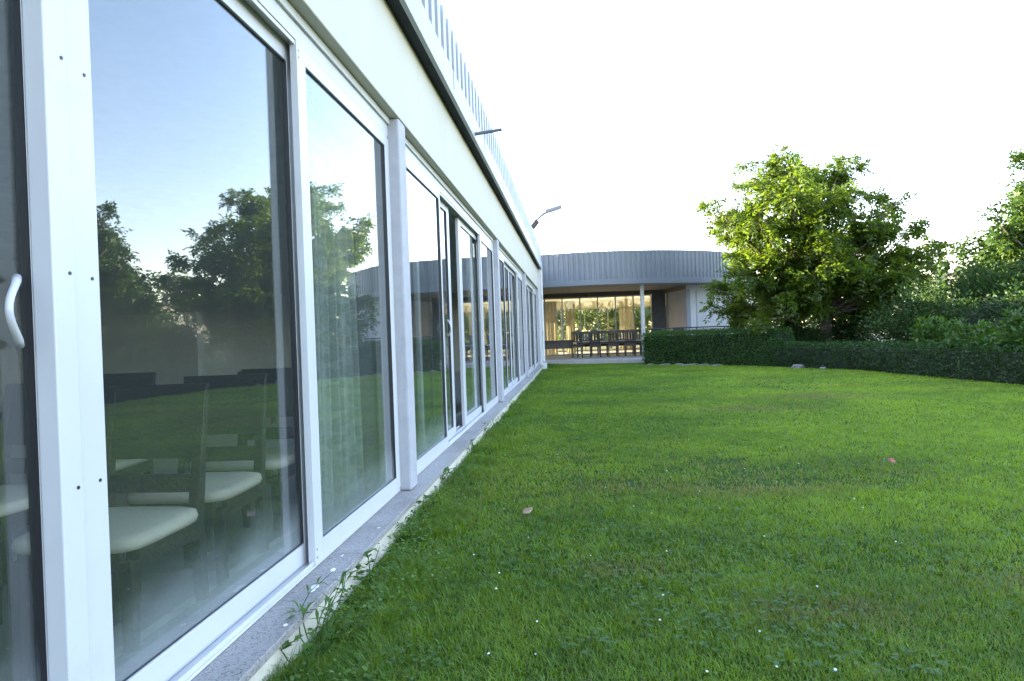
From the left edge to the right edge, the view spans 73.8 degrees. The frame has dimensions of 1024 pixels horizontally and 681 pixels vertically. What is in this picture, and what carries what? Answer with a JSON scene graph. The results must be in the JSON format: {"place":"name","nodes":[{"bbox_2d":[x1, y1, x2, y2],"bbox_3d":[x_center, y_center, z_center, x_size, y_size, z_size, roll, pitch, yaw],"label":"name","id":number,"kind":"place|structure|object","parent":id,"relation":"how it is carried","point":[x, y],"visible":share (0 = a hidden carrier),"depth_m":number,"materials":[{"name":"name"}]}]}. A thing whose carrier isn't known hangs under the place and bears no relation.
{"place":"outdoors","nodes":[
{"label":"outdoors","id":0,"kind":"place"},
{"bbox_2d":[0,411,11,542],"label":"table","id":1,"kind":"object","parent":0,"point":[8,483],"visible":0.04,"depth_m":3.92,"materials":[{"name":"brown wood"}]},
{"bbox_2d":[238,372,276,423],"bbox_3d":[-2.576,0.741,8.880,1.600,0.760,0.900,-2,0,5],"label":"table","id":2,"kind":"object","parent":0,"point":[273,420],"visible":0.13,"depth_m":9.31,"materials":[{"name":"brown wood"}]},
{"bbox_2d":[545,352,643,363],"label":"terrace","id":3,"kind":"structure","parent":0,"point":[621,358],"depth_m":25.55,"materials":[{"name":"grey concrete"}]},
{"bbox_2d":[545,340,573,357],"bbox_3d":[1.815,0.358,27.856,1.450,0.720,0.700,-2,0,5],"label":"table","id":4,"kind":"object","parent":3,"relation":"on","point":[559,344],"visible":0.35,"depth_m":27.53,"materials":[{"name":"brown wood"}]},
{"bbox_2d":[571,331,582,357],"bbox_3d":[2.625,0.164,27.448,0.472,1.058,0.553,-2,0,5],"label":"dining chair","id":5,"kind":"object","parent":3,"relation":"on","point":[580,339],"visible":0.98,"depth_m":27.22,"materials":[{"name":"brown wood"}]},
{"bbox_2d":[581,331,592,355],"bbox_3d":[3.127,0.137,28.568,0.472,1.058,0.553,-2,0,2],"label":"dining chair","id":6,"kind":"object","parent":3,"relation":"on","point":[585,333],"visible":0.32,"depth_m":28.78,"materials":[{"name":"brown wood"}]},
{"bbox_2d":[589,331,600,357],"bbox_3d":[3.330,0.140,27.283,0.472,1.058,0.553,-2,0,10],"label":"dining chair","id":7,"kind":"object","parent":3,"relation":"on","point":[595,340],"visible":0.98,"depth_m":27.06,"materials":[{"name":"brown wood"}]},
{"bbox_2d":[597,330,606,355],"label":"dining chair","id":8,"kind":"object","parent":3,"relation":"on","point":[603,333],"visible":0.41,"depth_m":28.75,"materials":[{"name":"brown wood"}]},
{"bbox_2d":[576,339,641,357],"bbox_3d":[3.974,0.323,27.859,2.700,0.640,0.800,-2,0,5],"label":"table","id":9,"kind":"object","parent":3,"relation":"on","point":[620,341],"visible":0.78,"depth_m":27.53,"materials":[{"name":"brown wood"}]},
{"bbox_2d":[607,330,618,356],"bbox_3d":[4.035,0.116,27.268,0.472,1.058,0.553,-2,0,2],"label":"dining chair","id":10,"kind":"object","parent":3,"relation":"on","point":[609,338],"visible":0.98,"depth_m":27.05,"materials":[{"name":"brown wood"}]},
{"bbox_2d":[616,330,626,355],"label":"dining chair","id":11,"kind":"object","parent":3,"relation":"on","point":[622,337],"visible":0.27,"depth_m":28.64,"materials":[{"name":"brown wood"}]},
{"bbox_2d":[624,329,635,355],"bbox_3d":[4.706,0.093,27.156,0.472,1.058,0.553,-2,0,5],"label":"dining chair","id":12,"kind":"object","parent":3,"relation":"on","point":[627,339],"visible":0.94,"depth_m":26.93,"materials":[{"name":"brown wood"}]},
{"bbox_2d":[632,329,641,352],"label":"dining chair","id":13,"kind":"object","parent":3,"relation":"on","point":[639,331],"visible":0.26,"depth_m":28.59,"materials":[{"name":"brown wood"}]},
{"bbox_2d":[651,322,819,331],"bbox_3d":[7.734,0.037,23.165,6.013,1.122,0.364,-2,0,21],"label":"railing","id":14,"kind":"object","parent":3,"relation":"on","point":[674,328],"visible":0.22,"depth_m":23.47,"materials":[{"name":"black metal"}]},
{"bbox_2d":[262,363,1023,680],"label":"lawn","id":15,"kind":"structure","parent":0,"point":[739,483],"depth_m":3.59,"materials":[{"name":"green plant"}]},
{"bbox_2d":[279,618,339,671],"bbox_3d":[-0.700,1.086,2.377,0.195,0.165,0.225,-2,1,29],"label":"weed plant","id":16,"kind":"object","parent":15,"relation":"on","point":[326,646],"visible":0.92,"depth_m":2.37,"materials":[{"name":"green plant"}]},
{"bbox_2d":[279,569,367,654],"bbox_3d":[-0.682,1.018,2.526,0.283,0.297,0.385,-2,1,41],"label":"weed plant","id":17,"kind":"object","parent":15,"relation":"on","point":[327,599],"visible":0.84,"depth_m":2.52,"materials":[{"name":"green plant"}]},
{"bbox_2d":[355,547,383,583],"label":"weed plant","id":18,"kind":"object","parent":15,"relation":"on","point":[358,566],"visible":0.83,"depth_m":3.19,"materials":[{"name":"green plant"}]},
{"bbox_2d":[393,509,426,541],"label":"weed plant","id":19,"kind":"object","parent":15,"relation":"on","point":[408,518],"visible":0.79,"depth_m":3.86,"materials":[{"name":"green plant"}]},
{"bbox_2d":[290,369,553,680],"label":"weeds","id":20,"kind":"object","parent":15,"relation":"on","point":[360,615],"visible":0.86,"depth_m":3.33,"materials":[{"name":"green plant"}]},
{"bbox_2d":[413,494,437,514],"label":"weed plant","id":21,"kind":"object","parent":15,"relation":"on","point":[431,497],"visible":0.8,"depth_m":4.39,"materials":[{"name":"green plant"}]},
{"bbox_2d":[440,466,462,486],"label":"weed plant","id":22,"kind":"object","parent":15,"relation":"on","point":[446,470],"visible":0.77,"depth_m":5.20,"materials":[{"name":"green plant"}]},
{"bbox_2d":[466,438,478,454],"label":"weed plant","id":23,"kind":"object","parent":15,"relation":"on","point":[473,447],"visible":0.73,"depth_m":6.46,"materials":[{"name":"green plant"}]},
{"bbox_2d":[482,419,501,435],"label":"weed plant","id":24,"kind":"object","parent":15,"relation":"on","point":[490,426],"visible":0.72,"depth_m":7.70,"materials":[{"name":"green plant"}]},
{"bbox_2d":[523,507,532,513],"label":"fallen leaf","id":25,"kind":"object","parent":15,"relation":"on","point":[527,510],"visible":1,"depth_m":4.27,"materials":[{"name":"beige plant"}]},
{"bbox_2d":[293,401,1023,680],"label":"clover","id":26,"kind":"object","parent":15,"relation":"on","point":[438,660],"visible":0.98,"depth_m":3.02,"materials":[{"name":"green plant"}]},
{"bbox_2d":[473,425,896,671],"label":"daisies","id":27,"kind":"object","parent":15,"relation":"on","point":[835,669],"visible":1,"depth_m":2.87,"materials":[{"name":"white plant"}]},
{"bbox_2d":[640,326,794,365],"bbox_3d":[6.323,0.170,21.624,1.478,1.295,5.335,-2,1,-40],"label":"hedge","id":28,"kind":"object","parent":15,"relation":"on","point":[743,346],"visible":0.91,"depth_m":21.18,"materials":[{"name":"green plant"}]},
{"bbox_2d":[791,364,804,367],"bbox_3d":[7.673,0.707,18.241,0.451,0.143,0.220,-2,0,-16],"label":"stone","id":29,"kind":"object","parent":15,"relation":"on","point":[798,366],"visible":0.72,"depth_m":18.15,"materials":[{"name":"grey stone"}]},
{"bbox_2d":[770,337,1023,384],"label":"hedge","id":30,"kind":"object","parent":15,"relation":"on","point":[997,365],"visible":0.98,"depth_m":14.53,"materials":[{"name":"green plant"}]},
{"bbox_2d":[906,314,953,349],"bbox_3d":[9.170,0.130,14.794,1.411,1.446,1.115,-2,1,-43],"label":"shrub","id":31,"kind":"object","parent":15,"relation":"on","point":[922,331],"visible":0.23,"depth_m":14.78,"materials":[{"name":"green plant"}]},
{"bbox_2d":[935,316,1003,350],"bbox_3d":[9.197,0.192,13.579,1.214,1.339,1.328,-2,1,39],"label":"shrub","id":32,"kind":"object","parent":15,"relation":"on","point":[981,328],"visible":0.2,"depth_m":13.53,"materials":[{"name":"green plant"}]},
{"bbox_2d":[980,306,1023,351],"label":"shrub","id":33,"kind":"object","parent":15,"relation":"on","point":[1014,322],"visible":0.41,"depth_m":12.38,"materials":[{"name":"green plant"}]},
{"bbox_2d":[541,250,753,355],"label":"round hall","id":34,"kind":"structure","parent":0,"point":[665,285],"depth_m":26.27,"materials":[{"name":"grey metal"}]},
{"bbox_2d":[543,301,557,354],"bbox_3d":[1.636,-0.548,30.624,0.801,2.400,0.134,-2,0,5],"label":"curtain","id":35,"kind":"object","parent":34,"relation":"hanging from","point":[551,320],"visible":0.53,"depth_m":30.61,"materials":[{"name":"beige fabric"}]},
{"bbox_2d":[565,301,575,353],"bbox_3d":[2.632,-0.582,30.530,0.402,2.400,0.133,-2,0,5],"label":"curtain","id":36,"kind":"object","parent":34,"relation":"hanging from","point":[570,317],"visible":0.79,"depth_m":30.53,"materials":[{"name":"beige fabric"}]},
{"bbox_2d":[619,306,634,348],"bbox_3d":[6.112,-0.673,36.188,0.801,2.250,0.136,-2,0,5],"label":"curtain","id":37,"kind":"object","parent":34,"relation":"hanging from","point":[625,318],"visible":0.6,"depth_m":36.19,"materials":[{"name":"beige fabric"}]},
{"bbox_2d":[651,293,666,335],"bbox_3d":[6.453,-0.754,29.870,0.600,2.588,0.080,-2,0,5],"label":"panel door","id":38,"kind":"structure","parent":34,"relation":"in","point":[658,301],"depth_m":29.83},
{"bbox_2d":[695,291,734,328],"bbox_3d":[8.249,-1.256,27.621,1.950,1.560,0.150,-2,0,-17],"label":"window","id":39,"kind":"structure","parent":34,"relation":"in","point":[701,296],"depth_m":27.53,"materials":[{"name":"grey glass"}]},
{"bbox_2d":[558,326,810,350],"bbox_3d":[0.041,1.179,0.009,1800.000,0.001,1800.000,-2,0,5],"label":"ground","id":40,"kind":"structure","parent":0,"point":[604,347],"depth_m":50.65,"materials":[{"name":"beige plant"}]},
{"bbox_2d":[0,0,546,680],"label":"glazed pavilion","id":41,"kind":"structure","parent":40,"relation":"on","point":[154,190],"depth_m":4.01,"materials":[{"name":"white metal"}]},
{"bbox_2d":[0,383,28,624],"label":"dining chair","id":42,"kind":"object","parent":41,"relation":"on","point":[14,507],"visible":0.41,"depth_m":3.22,"materials":[{"name":"brown wood"}]},
{"bbox_2d":[5,0,48,680],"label":"sliding window","id":43,"kind":"structure","parent":41,"relation":"in","point":[25,341],"depth_m":1.54,"materials":[{"name":"white metal"}]},
{"bbox_2d":[6,383,208,680],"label":"dining chair","id":44,"kind":"object","parent":41,"relation":"on","point":[164,421],"visible":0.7,"depth_m":2.66,"materials":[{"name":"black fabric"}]},
{"bbox_2d":[103,372,155,506],"bbox_3d":[-2.383,0.678,3.922,0.472,0.950,0.554,-2,0,0],"label":"dining chair","id":45,"kind":"object","parent":41,"relation":"on","point":[132,466],"visible":0.18,"depth_m":4.16,"materials":[{"name":"brown wood"}]},
{"bbox_2d":[126,374,268,601],"bbox_3d":[-1.437,0.651,3.163,0.472,0.950,0.554,-2,0,3],"label":"dining chair","id":46,"kind":"object","parent":41,"relation":"on","point":[237,404],"visible":0.65,"depth_m":3.34,"materials":[{"name":"brown wood"}]},
{"bbox_2d":[118,0,308,680],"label":"sliding window","id":47,"kind":"structure","parent":41,"relation":"in","point":[166,662],"depth_m":2.84,"materials":[{"name":"white metal"}]},
{"bbox_2d":[204,368,294,551],"bbox_3d":[-1.433,0.645,3.865,0.472,0.950,0.554,-2,0,4],"label":"dining chair","id":48,"kind":"object","parent":41,"relation":"on","point":[279,399],"visible":0.3,"depth_m":3.86,"materials":[{"name":"brown wood"}]},
{"bbox_2d":[306,88,364,525],"bbox_3d":[-1.063,-0.164,4.011,0.136,2.440,0.802,-2,0,5],"label":"curtain","id":49,"kind":"object","parent":41,"relation":"hanging from","point":[340,417],"visible":0.91,"depth_m":3.95,"materials":[{"name":"white fabric"}]},
{"bbox_2d":[289,40,399,564],"bbox_3d":[-0.850,-0.169,3.696,0.033,2.296,1.440,-2,0,5],"label":"sliding window","id":50,"kind":"structure","parent":41,"relation":"in","point":[320,544],"depth_m":3.05,"materials":[{"name":"white metal"}]},
{"bbox_2d":[406,156,447,473],"bbox_3d":[-0.695,-0.188,5.396,0.032,2.296,1.475,-2,0,5],"label":"sliding window","id":51,"kind":"structure","parent":41,"relation":"in","point":[423,460],"depth_m":6.08,"materials":[{"name":"white metal"}]},
{"bbox_2d":[410,175,455,455],"bbox_3d":[-0.657,-0.195,6.123,0.087,2.296,1.480,-2,0,5],"label":"sliding window","id":52,"kind":"structure","parent":41,"relation":"in","point":[413,183],"depth_m":5.45,"materials":[{"name":"white metal"}]},
{"bbox_2d":[455,216,482,425],"bbox_3d":[-0.500,-0.217,8.147,0.032,2.296,1.460,-2,0,5],"label":"sliding window","id":53,"kind":"structure","parent":41,"relation":"in","point":[459,224],"depth_m":8.33,"materials":[{"name":"white metal"}]},
{"bbox_2d":[464,236,474,407],"bbox_3d":[-0.572,-0.216,9.715,0.095,2.460,0.652,-2,0,5],"label":"curtain","id":54,"kind":"object","parent":41,"relation":"hanging from","point":[471,375],"visible":0.58,"depth_m":9.48,"materials":[{"name":"white fabric"}]},
{"bbox_2d":[477,233,497,411],"bbox_3d":[-0.325,-0.233,9.442,0.032,2.296,1.390,-2,0,5],"label":"sliding window","id":55,"kind":"structure","parent":41,"relation":"in","point":[485,250],"depth_m":9.33,"materials":[{"name":"white metal"}]},
{"bbox_2d":[499,254,508,395],"bbox_3d":[-0.177,-0.251,11.065,0.032,2.296,1.390,-2,0,5],"label":"sliding window","id":56,"kind":"structure","parent":41,"relation":"in","point":[501,260],"depth_m":11.49,"materials":[{"name":"white metal"}]},
{"bbox_2d":[504,263,511,387],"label":"sliding window","id":57,"kind":"structure","parent":41,"relation":"in","point":[505,266],"depth_m":12.82,"materials":[{"name":"white metal"}]},
{"bbox_2d":[508,267,517,385],"bbox_3d":[0.018,-0.279,13.808,0.032,2.296,1.390,-2,0,5],"label":"sliding window","id":58,"kind":"structure","parent":41,"relation":"in","point":[512,299],"depth_m":13.87,"materials":[{"name":"white metal"}]},
{"bbox_2d":[516,273,525,380],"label":"sliding window","id":59,"kind":"structure","parent":41,"relation":"in","point":[519,292],"depth_m":15.03,"materials":[{"name":"white metal"}]},
{"bbox_2d":[526,283,529,372],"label":"sliding window","id":60,"kind":"structure","parent":41,"relation":"in","point":[526,283],"depth_m":17.37,"materials":[{"name":"white metal"}]},
{"bbox_2d":[527,286,530,369],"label":"sliding window","id":61,"kind":"structure","parent":41,"relation":"in","point":[527,286],"depth_m":18.67,"materials":[{"name":"white metal"}]},
{"bbox_2d":[528,287,533,369],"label":"sliding window","id":62,"kind":"structure","parent":41,"relation":"in","point":[529,290],"depth_m":19.68,"materials":[{"name":"white metal"}]},
{"bbox_2d":[530,219,538,229],"bbox_3d":[0.489,-3.066,17.998,0.458,0.262,0.199,-2,0,5],"label":"spotlight","id":63,"kind":"object","parent":41,"relation":"attached to","point":[535,223],"visible":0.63,"depth_m":17.90,"materials":[{"name":"black metal"}]},
{"bbox_2d":[532,290,537,366],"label":"sliding window","id":64,"kind":"structure","parent":41,"relation":"in","point":[533,292],"depth_m":20.73,"materials":[{"name":"white metal"}]},
{"bbox_2d":[533,205,561,221],"bbox_3d":[0.903,-3.162,18.402,0.934,0.928,0.248,-2,0,15],"label":"floodlight","id":65,"kind":"object","parent":41,"relation":"attached to","point":[553,209],"visible":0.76,"depth_m":18.27,"materials":[{"name":"white paint"}]},
{"bbox_2d":[557,310,577,339],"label":"broadleaf tree","id":66,"kind":"object","parent":40,"relation":"on","point":[559,318],"visible":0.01,"depth_m":47.15,"materials":[{"name":"green plant"}]},
{"bbox_2d":[558,307,651,347],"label":"broadleaf tree","id":67,"kind":"object","parent":40,"relation":"on","point":[603,317],"visible":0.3,"depth_m":48.04,"materials":[{"name":"green plant"}]},
{"bbox_2d":[557,251,971,339],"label":"woods","id":68,"kind":"object","parent":40,"relation":"on","point":[592,327],"visible":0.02,"depth_m":73.78,"materials":[{"name":"green plant"}]},
{"bbox_2d":[769,316,835,346],"bbox_3d":[8.784,-0.031,20.843,2.240,1.574,1.936,-2,0,5],"label":"shrub","id":69,"kind":"object","parent":40,"relation":"on","point":[802,332],"visible":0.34,"depth_m":20.51,"materials":[{"name":"green plant"}]},
{"bbox_2d":[695,142,956,346],"bbox_3d":[9.895,-2.755,21.238,8.557,7.033,6.488,-2,0,5],"label":"broadleaf tree","id":70,"kind":"object","parent":40,"relation":"on","point":[816,267],"visible":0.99,"depth_m":19.91,"materials":[{"name":"green plant"}]},
{"bbox_2d":[805,305,887,346],"bbox_3d":[10.682,-0.321,21.738,3.048,2.054,3.045,-2,0,5],"label":"shrub","id":71,"kind":"object","parent":40,"relation":"on","point":[840,334],"visible":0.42,"depth_m":21.07,"materials":[{"name":"green plant"}]},
{"bbox_2d":[844,275,998,342],"bbox_3d":[10.974,-0.516,17.783,4.220,2.474,3.452,-2,0,5],"label":"shrub","id":72,"kind":"object","parent":40,"relation":"on","point":[897,325],"visible":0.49,"depth_m":17.81,"materials":[{"name":"green plant"}]},
{"bbox_2d":[943,271,965,304],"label":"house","id":73,"kind":"structure","parent":40,"relation":"on","point":[946,276],"depth_m":57.27,"materials":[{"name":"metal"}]},
{"bbox_2d":[925,244,1023,318],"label":"shrub","id":74,"kind":"object","parent":40,"relation":"on","point":[980,284],"visible":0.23,"depth_m":18.90,"materials":[{"name":"green plant"}]},
{"bbox_2d":[934,148,1023,304],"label":"broadleaf tree","id":75,"kind":"object","parent":40,"relation":"on","point":[1010,236],"visible":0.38,"depth_m":23.55,"materials":[{"name":"green plant"}]},
{"bbox_2d":[951,292,1023,334],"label":"shrub","id":76,"kind":"object","parent":40,"relation":"on","point":[981,316],"visible":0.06,"depth_m":15.73,"materials":[{"name":"green plant"}]},
{"bbox_2d":[958,271,1023,323],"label":"shrub","id":77,"kind":"object","parent":40,"relation":"on","point":[1013,303],"visible":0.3,"depth_m":15.18,"materials":[{"name":"green plant"}]},
{"bbox_2d":[973,297,1023,335],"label":"shrub","id":78,"kind":"object","parent":40,"relation":"on","point":[996,321],"visible":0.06,"depth_m":14.10,"materials":[{"name":"green plant"}]},
{"bbox_2d":[440,0,1023,331],"label":"sky","id":79,"kind":"structure","parent":0,"point":[619,115],"materials":[{"name":"white"}]}
]}

